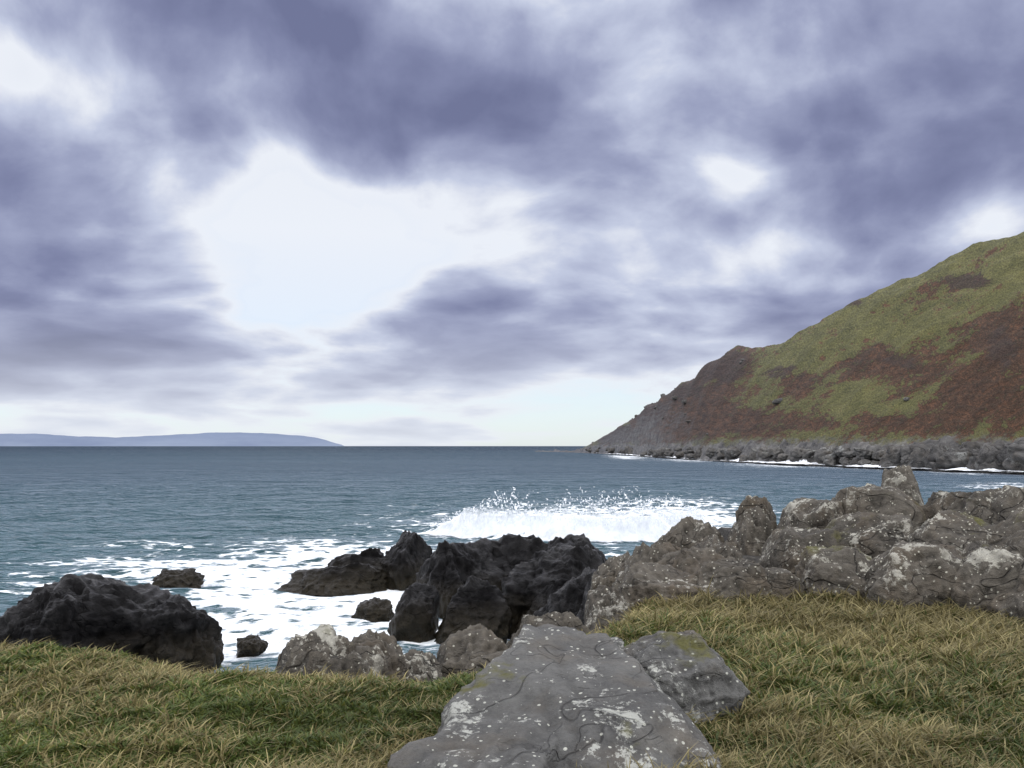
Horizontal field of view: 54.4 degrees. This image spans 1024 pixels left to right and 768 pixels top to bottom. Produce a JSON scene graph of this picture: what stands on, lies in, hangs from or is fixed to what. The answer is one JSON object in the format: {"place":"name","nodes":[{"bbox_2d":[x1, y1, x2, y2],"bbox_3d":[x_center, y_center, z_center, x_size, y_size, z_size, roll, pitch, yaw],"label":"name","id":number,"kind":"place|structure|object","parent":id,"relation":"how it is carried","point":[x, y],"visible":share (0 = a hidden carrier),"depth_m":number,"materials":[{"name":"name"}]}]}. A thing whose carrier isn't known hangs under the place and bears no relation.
{"place":"outdoors","nodes":[
{"label":"outdoors","id":0,"kind":"place"},
{"bbox_2d":[0,432,342,445],"bbox_3d":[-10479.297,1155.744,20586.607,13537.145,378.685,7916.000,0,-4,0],"label":"island hill","id":1,"kind":"structure","parent":0,"point":[234,439],"depth_m":22291.74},
{"bbox_2d":[0,446,1023,672],"bbox_3d":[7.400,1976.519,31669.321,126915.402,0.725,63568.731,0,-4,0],"label":"sea","id":2,"kind":"structure","parent":0,"point":[247,531],"depth_m":80.86,"materials":[{"name":"liquid"}]},
{"bbox_2d":[0,530,606,673],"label":"surf rock","id":3,"kind":"object","parent":2,"relation":"in","point":[501,586],"visible":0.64,"depth_m":23.49,"materials":[{"name":"black stone"}]},
{"bbox_2d":[427,508,712,541],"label":"breaking wave","id":4,"kind":"object","parent":2,"relation":"on","point":[549,527],"visible":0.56,"depth_m":48.01,"materials":[{"name":"white liquid"}]},
{"bbox_2d":[430,486,718,532],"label":"wave spray","id":5,"kind":"object","parent":2,"relation":"on","point":[583,510],"visible":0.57,"depth_m":49.11,"materials":[{"name":"white liquid"}]},
{"bbox_2d":[585,437,1023,474],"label":"headland rock","id":6,"kind":"object","parent":2,"relation":"in","point":[935,455],"visible":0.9,"depth_m":187.22,"materials":[{"name":"grey stone"}]},
{"bbox_2d":[0,527,1023,767],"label":"bank ground","id":7,"kind":"structure","parent":0,"point":[724,532],"depth_m":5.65,"materials":[{"name":"green plant"}]},
{"bbox_2d":[275,624,441,682],"bbox_3d":[-1.290,2.747,7.959,1.453,1.596,1.391,2,-4,-34],"label":"bank rock","id":8,"kind":"object","parent":7,"relation":"on","point":[320,647],"visible":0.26,"depth_m":7.88,"materials":[{"name":"grey stone"}]},
{"bbox_2d":[437,611,594,677],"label":"rocks","id":9,"kind":"object","parent":7,"relation":"on","point":[474,647],"visible":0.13,"depth_m":8.54,"materials":[{"name":"grey stone"}]},
{"bbox_2d":[387,624,750,767],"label":"rock","id":10,"kind":"object","parent":7,"relation":"on","point":[547,696],"visible":0.94,"depth_m":5.02,"materials":[{"name":"grey stone"}]},
{"bbox_2d":[584,505,776,630],"bbox_3d":[2.395,3.049,12.729,2.864,2.791,6.730,0,-4,5],"label":"shore rock","id":11,"kind":"object","parent":7,"relation":"on","point":[678,558],"visible":0.34,"depth_m":10.45,"materials":[{"name":"grey stone"}]},
{"bbox_2d":[735,465,1023,622],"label":"ridge rock","id":12,"kind":"object","parent":7,"relation":"on","point":[892,536],"visible":0.76,"depth_m":10.76,"materials":[{"name":"grey stone"}]},
{"bbox_2d":[0,0,1023,445],"label":"sky","id":13,"kind":"structure","parent":0,"point":[343,222],"materials":[{"name":"grey"}]},
{"bbox_2d":[535,232,1023,473],"bbox_3d":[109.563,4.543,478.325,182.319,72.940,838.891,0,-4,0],"label":"headland hill","id":14,"kind":"structure","parent":0,"point":[940,345],"depth_m":242.21,"materials":[{"name":"plant"}]},
{"bbox_2d":[592,327,1023,442],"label":"outcrop rock","id":15,"kind":"object","parent":14,"relation":"on","point":[777,401],"visible":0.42,"depth_m":319.37,"materials":[{"name":"grey stone"}]},
{"bbox_2d":[605,453,1023,471],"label":"shoreline surf","id":16,"kind":"structure","parent":0,"point":[803,461],"depth_m":208.35,"materials":[{"name":"liquid"}]}
]}

